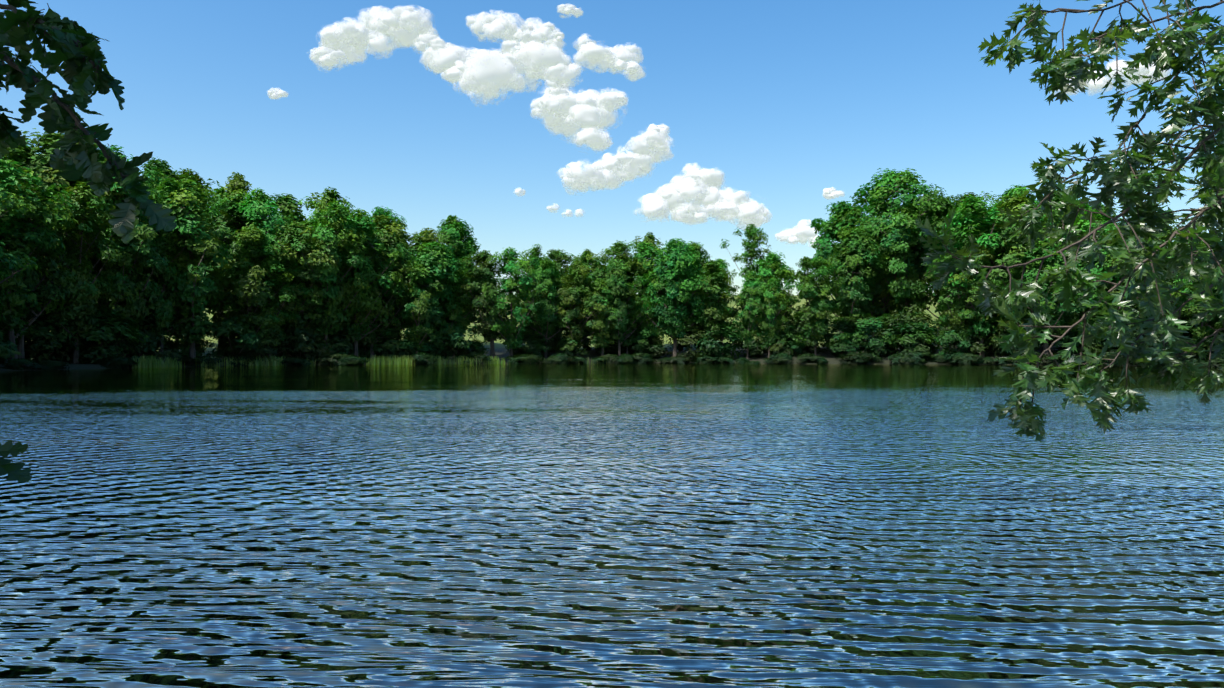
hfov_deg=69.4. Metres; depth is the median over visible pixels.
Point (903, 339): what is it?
shrub tree
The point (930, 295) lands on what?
broad tree
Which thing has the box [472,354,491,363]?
bush
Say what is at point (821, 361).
bank tree
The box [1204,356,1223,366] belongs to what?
bank tree
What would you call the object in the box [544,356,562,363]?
bush
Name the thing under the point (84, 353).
shrub tree
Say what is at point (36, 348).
shrub tree
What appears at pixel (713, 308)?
alder tree
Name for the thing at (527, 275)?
alder tree
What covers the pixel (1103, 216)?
oak tree
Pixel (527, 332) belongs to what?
shrub tree
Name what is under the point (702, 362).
bank tree
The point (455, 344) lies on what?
shrub tree
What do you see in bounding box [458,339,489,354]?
shrub tree
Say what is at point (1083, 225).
broad tree
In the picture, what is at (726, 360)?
bank tree
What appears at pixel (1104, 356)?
bank tree
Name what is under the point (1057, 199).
oak tree
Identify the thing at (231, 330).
shrub tree
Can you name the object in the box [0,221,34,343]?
alder tree
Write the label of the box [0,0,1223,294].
sky
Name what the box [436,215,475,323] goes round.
alder tree
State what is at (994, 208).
broad tree
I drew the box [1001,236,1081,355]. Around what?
oak tree
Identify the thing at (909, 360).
bank tree
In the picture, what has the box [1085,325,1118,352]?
shrub tree
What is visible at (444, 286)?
alder tree
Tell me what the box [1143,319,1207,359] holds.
shrub tree
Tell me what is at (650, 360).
bank tree
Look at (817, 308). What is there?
alder tree
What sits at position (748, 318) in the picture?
alder tree
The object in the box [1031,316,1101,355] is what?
shrub tree
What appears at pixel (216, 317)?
alder tree
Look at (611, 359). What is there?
bush
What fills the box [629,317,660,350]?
shrub tree
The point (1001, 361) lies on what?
bank tree
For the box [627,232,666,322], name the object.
broad tree
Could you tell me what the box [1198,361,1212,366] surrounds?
bank tree
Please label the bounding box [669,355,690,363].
bank tree
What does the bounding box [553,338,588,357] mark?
shrub tree
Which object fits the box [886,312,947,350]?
shrub tree
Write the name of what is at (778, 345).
shrub tree
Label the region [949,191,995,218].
oak tree
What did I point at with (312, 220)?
broad tree
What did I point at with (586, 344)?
shrub tree
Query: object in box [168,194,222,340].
broad tree
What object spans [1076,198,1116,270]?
broad tree
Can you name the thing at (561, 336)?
shrub tree
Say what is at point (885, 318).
shrub tree
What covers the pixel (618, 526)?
lake water
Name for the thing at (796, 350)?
shrub tree
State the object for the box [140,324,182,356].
shrub tree
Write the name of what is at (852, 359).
bank tree
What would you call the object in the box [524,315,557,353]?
shrub tree
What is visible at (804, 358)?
bank tree
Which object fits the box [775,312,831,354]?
shrub tree
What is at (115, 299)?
alder tree
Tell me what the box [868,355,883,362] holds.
bank tree
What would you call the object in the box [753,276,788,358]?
broad tree
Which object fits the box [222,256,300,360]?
broad tree
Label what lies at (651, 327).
alder tree
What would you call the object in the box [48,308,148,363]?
shrub tree
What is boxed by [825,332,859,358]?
shrub tree
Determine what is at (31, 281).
oak tree
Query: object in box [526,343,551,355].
shrub tree
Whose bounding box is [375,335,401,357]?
shrub tree
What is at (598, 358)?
bush
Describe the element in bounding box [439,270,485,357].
broad tree
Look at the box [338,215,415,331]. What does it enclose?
broad tree
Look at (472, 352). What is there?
shrub tree
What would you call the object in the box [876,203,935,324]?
broad tree
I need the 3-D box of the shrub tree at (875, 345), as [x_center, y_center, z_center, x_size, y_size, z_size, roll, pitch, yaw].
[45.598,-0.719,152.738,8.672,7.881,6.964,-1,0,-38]
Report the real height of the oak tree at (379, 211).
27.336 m
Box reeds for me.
[128,354,606,367]
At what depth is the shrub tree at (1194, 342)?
125.97 m
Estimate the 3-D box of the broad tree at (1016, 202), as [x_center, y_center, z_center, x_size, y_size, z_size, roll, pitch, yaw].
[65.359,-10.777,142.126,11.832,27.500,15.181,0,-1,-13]
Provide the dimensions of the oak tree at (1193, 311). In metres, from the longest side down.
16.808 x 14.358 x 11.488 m
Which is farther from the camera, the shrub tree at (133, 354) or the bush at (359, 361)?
the bush at (359, 361)
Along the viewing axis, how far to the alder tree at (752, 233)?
168.84 m
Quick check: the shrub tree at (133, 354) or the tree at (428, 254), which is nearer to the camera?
the shrub tree at (133, 354)
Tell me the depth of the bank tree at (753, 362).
151.75 m
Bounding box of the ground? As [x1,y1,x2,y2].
[0,295,1220,370]
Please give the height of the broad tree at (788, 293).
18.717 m
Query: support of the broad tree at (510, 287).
on the ground
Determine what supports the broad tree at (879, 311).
on the ground
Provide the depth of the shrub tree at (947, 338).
146.13 m
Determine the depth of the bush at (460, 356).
149.57 m
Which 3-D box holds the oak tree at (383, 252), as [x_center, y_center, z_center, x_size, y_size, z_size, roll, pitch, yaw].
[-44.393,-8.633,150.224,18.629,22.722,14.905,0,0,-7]
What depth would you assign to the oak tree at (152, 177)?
125.26 m
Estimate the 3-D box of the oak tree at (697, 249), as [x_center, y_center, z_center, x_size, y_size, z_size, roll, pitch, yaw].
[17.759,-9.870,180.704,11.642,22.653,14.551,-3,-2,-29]
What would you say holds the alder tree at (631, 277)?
on the ground
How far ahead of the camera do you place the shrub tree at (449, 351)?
150.18 m
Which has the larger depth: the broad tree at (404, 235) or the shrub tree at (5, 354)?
the broad tree at (404, 235)
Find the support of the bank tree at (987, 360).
on the ground
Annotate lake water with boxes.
[0,364,1223,687]
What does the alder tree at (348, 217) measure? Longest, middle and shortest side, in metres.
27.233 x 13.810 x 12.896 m
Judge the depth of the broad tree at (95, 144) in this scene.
122.38 m
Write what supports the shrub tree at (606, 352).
on the ground
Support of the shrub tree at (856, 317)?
on the ground
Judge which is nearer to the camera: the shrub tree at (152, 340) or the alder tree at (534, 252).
the shrub tree at (152, 340)
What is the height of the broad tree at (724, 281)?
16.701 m
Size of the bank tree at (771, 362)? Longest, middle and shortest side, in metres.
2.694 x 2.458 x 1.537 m
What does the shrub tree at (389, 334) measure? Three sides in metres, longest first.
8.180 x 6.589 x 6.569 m
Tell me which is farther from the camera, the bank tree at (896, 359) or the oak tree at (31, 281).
the bank tree at (896, 359)
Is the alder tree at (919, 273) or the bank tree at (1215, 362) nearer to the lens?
the bank tree at (1215, 362)
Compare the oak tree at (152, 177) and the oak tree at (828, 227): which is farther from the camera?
the oak tree at (828, 227)
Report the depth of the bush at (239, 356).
128.03 m
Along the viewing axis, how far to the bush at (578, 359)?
154.93 m
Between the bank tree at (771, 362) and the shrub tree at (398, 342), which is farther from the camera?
the bank tree at (771, 362)
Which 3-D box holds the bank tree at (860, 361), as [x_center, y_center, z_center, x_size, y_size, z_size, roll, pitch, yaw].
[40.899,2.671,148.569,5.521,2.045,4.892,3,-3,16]
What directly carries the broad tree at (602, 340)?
on the ground
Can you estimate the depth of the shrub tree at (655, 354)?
161.14 m
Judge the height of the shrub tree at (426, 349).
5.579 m
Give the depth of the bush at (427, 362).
144.32 m
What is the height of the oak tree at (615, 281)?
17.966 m
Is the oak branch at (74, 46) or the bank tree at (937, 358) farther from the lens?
the bank tree at (937, 358)
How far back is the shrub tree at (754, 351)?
157.81 m
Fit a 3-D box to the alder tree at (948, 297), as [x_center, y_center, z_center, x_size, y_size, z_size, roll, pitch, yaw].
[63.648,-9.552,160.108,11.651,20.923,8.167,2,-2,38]
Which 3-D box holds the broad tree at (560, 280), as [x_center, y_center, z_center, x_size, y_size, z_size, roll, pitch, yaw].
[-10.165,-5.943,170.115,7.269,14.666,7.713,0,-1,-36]
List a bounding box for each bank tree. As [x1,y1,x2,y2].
[0,358,40,369]
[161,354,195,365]
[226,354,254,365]
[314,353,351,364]
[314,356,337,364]
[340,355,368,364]
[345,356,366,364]
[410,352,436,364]
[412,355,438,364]
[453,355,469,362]
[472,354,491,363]
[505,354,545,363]
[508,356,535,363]
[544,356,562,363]
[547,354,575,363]
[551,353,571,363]
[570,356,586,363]
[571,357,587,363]
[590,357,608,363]
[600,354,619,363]
[614,356,633,363]
[615,354,634,360]
[632,353,650,362]
[635,356,648,363]
[643,357,657,363]
[657,357,671,363]
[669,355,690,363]
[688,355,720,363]
[695,360,713,363]
[716,357,734,363]
[735,359,748,363]
[746,361,760,363]
[762,357,780,363]
[767,358,778,363]
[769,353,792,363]
[795,353,816,362]
[807,356,825,362]
[817,358,827,363]
[839,354,871,363]
[841,355,864,363]
[859,352,872,360]
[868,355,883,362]
[888,354,907,363]
[899,356,917,363]
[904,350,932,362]
[913,359,928,363]
[928,354,947,362]
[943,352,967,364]
[949,353,983,364]
[960,354,981,364]
[978,357,994,364]
[993,358,1009,364]
[1007,356,1019,364]
[1029,351,1047,364]
[1040,353,1061,363]
[1047,355,1075,364]
[1088,351,1135,365]
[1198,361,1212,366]
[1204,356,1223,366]
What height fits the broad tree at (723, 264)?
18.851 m
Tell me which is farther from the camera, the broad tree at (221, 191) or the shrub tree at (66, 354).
the broad tree at (221, 191)
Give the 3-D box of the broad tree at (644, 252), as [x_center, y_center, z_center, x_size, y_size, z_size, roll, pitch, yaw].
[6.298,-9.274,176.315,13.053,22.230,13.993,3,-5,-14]
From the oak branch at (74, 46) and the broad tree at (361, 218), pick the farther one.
the broad tree at (361, 218)
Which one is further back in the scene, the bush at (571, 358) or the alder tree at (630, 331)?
the alder tree at (630, 331)
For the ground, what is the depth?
160.94 m
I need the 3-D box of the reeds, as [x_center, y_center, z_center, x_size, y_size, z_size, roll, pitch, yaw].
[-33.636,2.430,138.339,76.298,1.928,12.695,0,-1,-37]
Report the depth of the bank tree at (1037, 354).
137.46 m
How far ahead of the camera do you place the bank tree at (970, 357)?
142.23 m
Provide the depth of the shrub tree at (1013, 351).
144.42 m
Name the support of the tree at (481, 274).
on the ground
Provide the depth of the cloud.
2908.76 m
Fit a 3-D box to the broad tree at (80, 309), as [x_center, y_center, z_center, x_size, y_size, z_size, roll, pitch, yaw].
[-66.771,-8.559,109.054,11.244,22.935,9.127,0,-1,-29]
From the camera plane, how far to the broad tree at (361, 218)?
142.72 m
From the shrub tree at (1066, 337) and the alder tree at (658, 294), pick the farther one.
the alder tree at (658, 294)
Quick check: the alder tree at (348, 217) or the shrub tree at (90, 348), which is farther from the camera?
the alder tree at (348, 217)
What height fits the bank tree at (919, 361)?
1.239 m
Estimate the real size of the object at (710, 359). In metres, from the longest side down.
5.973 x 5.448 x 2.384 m
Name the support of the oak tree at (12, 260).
on the ground
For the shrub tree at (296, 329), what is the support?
on the ground
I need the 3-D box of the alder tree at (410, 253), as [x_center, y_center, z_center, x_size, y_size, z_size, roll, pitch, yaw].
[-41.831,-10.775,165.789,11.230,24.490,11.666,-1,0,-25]
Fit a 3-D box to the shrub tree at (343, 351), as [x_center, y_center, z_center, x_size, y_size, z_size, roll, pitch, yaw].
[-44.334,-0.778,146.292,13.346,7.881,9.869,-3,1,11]
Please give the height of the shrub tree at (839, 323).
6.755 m
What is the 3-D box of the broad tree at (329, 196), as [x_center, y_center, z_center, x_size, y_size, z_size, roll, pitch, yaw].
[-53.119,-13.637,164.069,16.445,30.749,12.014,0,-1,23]
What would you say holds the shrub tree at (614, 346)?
on the ground
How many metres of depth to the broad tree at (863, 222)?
171.60 m
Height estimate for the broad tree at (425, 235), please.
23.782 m
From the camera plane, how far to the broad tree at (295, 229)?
135.77 m
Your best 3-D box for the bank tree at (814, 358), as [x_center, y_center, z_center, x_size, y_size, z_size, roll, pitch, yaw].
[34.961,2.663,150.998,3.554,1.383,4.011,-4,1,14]
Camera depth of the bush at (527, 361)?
152.11 m
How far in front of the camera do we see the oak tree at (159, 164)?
137.19 m
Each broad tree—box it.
[0,159,78,358]
[18,128,136,317]
[25,140,51,177]
[32,182,122,363]
[39,136,139,311]
[136,179,233,362]
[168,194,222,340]
[178,168,219,340]
[197,184,247,350]
[206,189,294,354]
[207,226,298,347]
[213,187,286,317]
[215,172,273,312]
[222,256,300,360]
[264,221,350,354]
[291,199,370,356]
[298,186,355,224]
[301,208,346,298]
[324,208,409,356]
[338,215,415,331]
[349,235,417,359]
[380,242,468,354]
[392,262,446,353]
[395,231,414,339]
[405,228,458,323]
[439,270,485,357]
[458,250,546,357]
[477,247,538,360]
[549,278,583,336]
[556,261,607,355]
[564,249,609,345]
[581,278,625,356]
[593,240,649,316]
[623,241,665,324]
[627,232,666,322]
[662,243,706,350]
[695,258,739,328]
[697,271,739,340]
[742,251,800,335]
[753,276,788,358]
[758,261,796,326]
[830,217,884,318]
[857,232,916,335]
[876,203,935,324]
[916,201,962,319]
[934,261,988,345]
[957,201,1009,315]
[970,194,1063,357]
[1051,210,1115,355]
[1070,204,1120,302]
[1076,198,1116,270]
[1078,252,1118,308]
[1121,225,1189,346]
[1167,236,1223,334]
[1171,274,1221,359]
[1173,232,1203,311]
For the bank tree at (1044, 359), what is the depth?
136.19 m
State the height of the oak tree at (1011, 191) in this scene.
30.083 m
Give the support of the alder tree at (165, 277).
on the ground
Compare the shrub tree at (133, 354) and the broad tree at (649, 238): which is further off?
the broad tree at (649, 238)
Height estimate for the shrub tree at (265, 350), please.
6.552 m
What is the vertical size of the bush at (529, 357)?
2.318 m
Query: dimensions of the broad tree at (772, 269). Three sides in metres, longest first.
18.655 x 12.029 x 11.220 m
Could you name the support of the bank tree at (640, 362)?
on the ground
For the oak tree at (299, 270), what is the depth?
138.40 m
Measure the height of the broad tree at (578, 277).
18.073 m
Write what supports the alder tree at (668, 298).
on the ground
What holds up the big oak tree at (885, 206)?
on the ground
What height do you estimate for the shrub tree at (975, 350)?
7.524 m
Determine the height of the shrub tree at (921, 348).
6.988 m
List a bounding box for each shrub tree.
[0,310,21,358]
[0,327,17,363]
[16,313,77,362]
[27,320,84,361]
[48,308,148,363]
[68,343,86,362]
[79,325,141,361]
[103,334,150,359]
[105,315,179,362]
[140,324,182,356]
[143,337,174,360]
[157,340,188,349]
[176,339,216,355]
[178,338,205,357]
[206,316,267,358]
[207,344,229,361]
[233,325,282,363]
[237,324,301,363]
[273,315,334,358]
[277,333,322,362]
[314,323,363,354]
[328,319,379,354]
[348,340,382,360]
[372,326,418,360]
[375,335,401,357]
[382,340,413,360]
[397,333,438,359]
[412,325,464,358]
[419,319,471,359]
[436,320,480,356]
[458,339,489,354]
[458,341,484,357]
[500,325,552,356]
[518,335,546,357]
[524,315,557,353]
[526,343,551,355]
[548,322,568,352]
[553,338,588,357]
[564,328,595,349]
[582,320,598,350]
[592,344,612,354]
[606,325,639,354]
[628,337,649,354]
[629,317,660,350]
[631,330,657,356]
[646,335,665,358]
[658,321,721,361]
[694,320,745,360]
[729,323,773,357]
[765,324,806,356]
[767,339,792,356]
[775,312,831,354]
[781,315,831,353]
[786,339,806,355]
[818,317,858,350]
[819,333,840,354]
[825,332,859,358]
[828,313,882,349]
[852,317,896,356]
[867,314,903,350]
[879,322,941,354]
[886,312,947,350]
[889,321,937,351]
[891,322,935,355]
[935,329,969,355]
[937,319,990,354]
[964,315,1008,355]
[986,321,1040,356]
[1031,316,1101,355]
[1050,332,1081,354]
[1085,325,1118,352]
[1093,325,1147,348]
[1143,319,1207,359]
[1186,337,1208,360]
[1192,317,1223,358]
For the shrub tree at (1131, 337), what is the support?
on the ground
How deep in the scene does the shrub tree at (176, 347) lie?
127.55 m
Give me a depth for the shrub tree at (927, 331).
155.56 m
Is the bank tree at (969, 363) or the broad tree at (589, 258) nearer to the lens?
the bank tree at (969, 363)
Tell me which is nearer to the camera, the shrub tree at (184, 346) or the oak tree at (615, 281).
the shrub tree at (184, 346)
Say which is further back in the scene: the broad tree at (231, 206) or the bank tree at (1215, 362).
the broad tree at (231, 206)
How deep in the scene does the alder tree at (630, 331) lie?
161.48 m
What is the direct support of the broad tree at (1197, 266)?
on the ground
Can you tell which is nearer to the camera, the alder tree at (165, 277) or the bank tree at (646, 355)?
the alder tree at (165, 277)
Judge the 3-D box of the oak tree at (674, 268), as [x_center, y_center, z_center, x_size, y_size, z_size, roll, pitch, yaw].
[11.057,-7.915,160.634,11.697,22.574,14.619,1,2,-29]
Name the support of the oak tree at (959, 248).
on the ground
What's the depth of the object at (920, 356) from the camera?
147.05 m
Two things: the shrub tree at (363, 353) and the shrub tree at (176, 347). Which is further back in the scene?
the shrub tree at (363, 353)
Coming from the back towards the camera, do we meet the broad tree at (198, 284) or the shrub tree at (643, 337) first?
the shrub tree at (643, 337)
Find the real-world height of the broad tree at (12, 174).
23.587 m
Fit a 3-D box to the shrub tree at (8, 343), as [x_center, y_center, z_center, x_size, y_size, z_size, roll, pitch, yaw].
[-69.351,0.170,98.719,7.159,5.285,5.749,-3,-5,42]
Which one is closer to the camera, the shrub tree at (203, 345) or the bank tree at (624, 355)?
the shrub tree at (203, 345)
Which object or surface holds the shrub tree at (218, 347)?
on the ground
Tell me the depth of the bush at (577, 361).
155.49 m
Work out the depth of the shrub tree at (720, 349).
157.28 m
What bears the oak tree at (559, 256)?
on the ground
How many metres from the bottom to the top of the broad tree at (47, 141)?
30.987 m
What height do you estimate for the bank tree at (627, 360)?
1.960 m
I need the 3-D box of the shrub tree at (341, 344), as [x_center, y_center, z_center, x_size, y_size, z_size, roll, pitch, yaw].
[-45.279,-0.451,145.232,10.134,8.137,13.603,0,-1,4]
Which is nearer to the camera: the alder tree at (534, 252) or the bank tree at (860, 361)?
the bank tree at (860, 361)
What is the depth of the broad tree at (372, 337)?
144.57 m
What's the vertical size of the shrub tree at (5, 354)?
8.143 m
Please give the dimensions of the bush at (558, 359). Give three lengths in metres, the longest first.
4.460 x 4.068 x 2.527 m
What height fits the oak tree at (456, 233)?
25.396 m
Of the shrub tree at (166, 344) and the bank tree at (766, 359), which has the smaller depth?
the shrub tree at (166, 344)
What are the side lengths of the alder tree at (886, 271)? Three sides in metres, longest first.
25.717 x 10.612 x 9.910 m
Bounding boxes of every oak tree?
[0,179,41,298]
[0,181,77,358]
[43,177,186,357]
[88,145,199,318]
[139,157,206,358]
[239,263,326,354]
[259,193,341,243]
[270,222,346,329]
[323,229,406,328]
[368,206,413,278]
[422,222,497,338]
[516,257,574,357]
[528,248,575,312]
[594,263,649,355]
[636,238,711,355]
[687,241,731,318]
[782,201,865,333]
[814,168,950,301]
[819,227,885,320]
[947,209,1005,307]
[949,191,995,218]
[984,193,1120,347]
[988,185,1040,220]
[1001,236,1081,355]
[1019,210,1126,310]
[1181,251,1223,332]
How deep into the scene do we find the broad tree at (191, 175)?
153.68 m
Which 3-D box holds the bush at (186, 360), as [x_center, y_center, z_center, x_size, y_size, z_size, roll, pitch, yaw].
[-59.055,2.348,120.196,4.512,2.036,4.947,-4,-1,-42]
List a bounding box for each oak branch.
[0,0,175,481]
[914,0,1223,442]
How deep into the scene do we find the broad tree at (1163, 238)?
128.91 m
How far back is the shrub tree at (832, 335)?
156.53 m
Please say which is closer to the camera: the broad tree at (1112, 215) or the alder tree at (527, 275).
the broad tree at (1112, 215)
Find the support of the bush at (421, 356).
on the ground
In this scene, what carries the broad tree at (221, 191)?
on the ground
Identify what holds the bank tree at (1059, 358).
on the ground
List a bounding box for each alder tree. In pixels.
[0,144,67,337]
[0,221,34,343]
[83,210,151,350]
[138,177,220,359]
[207,226,245,357]
[331,206,354,238]
[391,227,417,321]
[408,242,472,321]
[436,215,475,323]
[513,244,562,322]
[516,254,540,324]
[613,283,643,353]
[623,257,636,290]
[631,266,670,333]
[637,283,665,347]
[654,262,700,353]
[688,260,730,354]
[719,224,772,325]
[733,271,765,358]
[782,256,834,317]
[792,257,844,355]
[870,217,896,326]
[892,210,935,311]
[914,195,961,329]
[925,194,1007,357]
[936,242,973,314]
[1095,236,1147,338]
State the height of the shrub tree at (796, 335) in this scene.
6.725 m
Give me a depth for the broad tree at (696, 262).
175.76 m
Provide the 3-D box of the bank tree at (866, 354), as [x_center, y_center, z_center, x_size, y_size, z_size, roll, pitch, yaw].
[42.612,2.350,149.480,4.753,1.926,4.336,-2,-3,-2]
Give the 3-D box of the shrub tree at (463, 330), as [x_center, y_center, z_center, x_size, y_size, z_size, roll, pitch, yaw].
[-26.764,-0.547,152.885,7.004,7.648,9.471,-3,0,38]
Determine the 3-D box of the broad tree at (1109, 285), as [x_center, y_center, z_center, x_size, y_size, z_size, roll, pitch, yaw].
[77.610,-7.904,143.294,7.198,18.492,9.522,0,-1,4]
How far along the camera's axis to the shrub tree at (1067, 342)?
141.00 m
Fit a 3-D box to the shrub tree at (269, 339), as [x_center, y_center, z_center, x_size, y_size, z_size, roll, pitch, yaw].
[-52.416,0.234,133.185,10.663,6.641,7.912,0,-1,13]
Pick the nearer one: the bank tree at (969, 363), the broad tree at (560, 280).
the bank tree at (969, 363)
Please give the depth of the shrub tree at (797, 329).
156.87 m
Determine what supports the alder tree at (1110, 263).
on the ground
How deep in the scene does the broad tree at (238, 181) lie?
147.23 m
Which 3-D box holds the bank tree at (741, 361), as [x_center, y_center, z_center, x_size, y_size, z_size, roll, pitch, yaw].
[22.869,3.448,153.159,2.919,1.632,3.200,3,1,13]
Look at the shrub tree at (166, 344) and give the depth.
124.52 m
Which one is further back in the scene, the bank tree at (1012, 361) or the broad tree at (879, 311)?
the broad tree at (879, 311)
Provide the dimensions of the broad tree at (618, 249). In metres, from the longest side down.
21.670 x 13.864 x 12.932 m
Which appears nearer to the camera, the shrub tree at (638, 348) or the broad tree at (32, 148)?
the broad tree at (32, 148)
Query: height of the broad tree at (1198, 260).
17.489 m
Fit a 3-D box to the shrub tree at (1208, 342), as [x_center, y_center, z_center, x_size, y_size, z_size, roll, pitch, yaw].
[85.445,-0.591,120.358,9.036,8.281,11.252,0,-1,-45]
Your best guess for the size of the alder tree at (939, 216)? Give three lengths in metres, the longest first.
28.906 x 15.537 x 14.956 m
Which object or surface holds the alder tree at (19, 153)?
on the ground
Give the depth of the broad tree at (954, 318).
146.96 m
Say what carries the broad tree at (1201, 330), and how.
on the ground
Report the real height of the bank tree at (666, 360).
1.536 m
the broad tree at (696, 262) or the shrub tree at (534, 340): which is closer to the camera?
the shrub tree at (534, 340)
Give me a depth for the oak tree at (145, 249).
115.82 m
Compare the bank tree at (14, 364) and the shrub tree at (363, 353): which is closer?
the bank tree at (14, 364)
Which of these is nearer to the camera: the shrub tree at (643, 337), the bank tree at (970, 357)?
the bank tree at (970, 357)
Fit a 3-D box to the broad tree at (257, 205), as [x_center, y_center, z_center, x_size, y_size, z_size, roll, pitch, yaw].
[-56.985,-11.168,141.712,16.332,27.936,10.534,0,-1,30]
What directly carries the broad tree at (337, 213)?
on the ground
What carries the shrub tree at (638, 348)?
on the ground
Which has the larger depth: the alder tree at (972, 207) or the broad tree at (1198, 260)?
the alder tree at (972, 207)
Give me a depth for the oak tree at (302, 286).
136.12 m
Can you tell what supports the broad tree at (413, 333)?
on the ground
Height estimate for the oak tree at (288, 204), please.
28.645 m
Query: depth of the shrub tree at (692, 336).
158.90 m
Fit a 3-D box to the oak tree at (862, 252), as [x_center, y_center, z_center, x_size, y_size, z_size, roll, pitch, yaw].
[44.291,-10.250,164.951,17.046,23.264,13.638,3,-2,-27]
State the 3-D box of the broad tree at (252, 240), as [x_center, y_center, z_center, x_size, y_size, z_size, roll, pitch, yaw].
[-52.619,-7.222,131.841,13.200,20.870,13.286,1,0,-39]
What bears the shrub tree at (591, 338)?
on the ground
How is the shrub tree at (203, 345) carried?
on the ground
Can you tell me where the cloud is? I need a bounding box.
[267,3,1223,247]
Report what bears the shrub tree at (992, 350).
on the ground

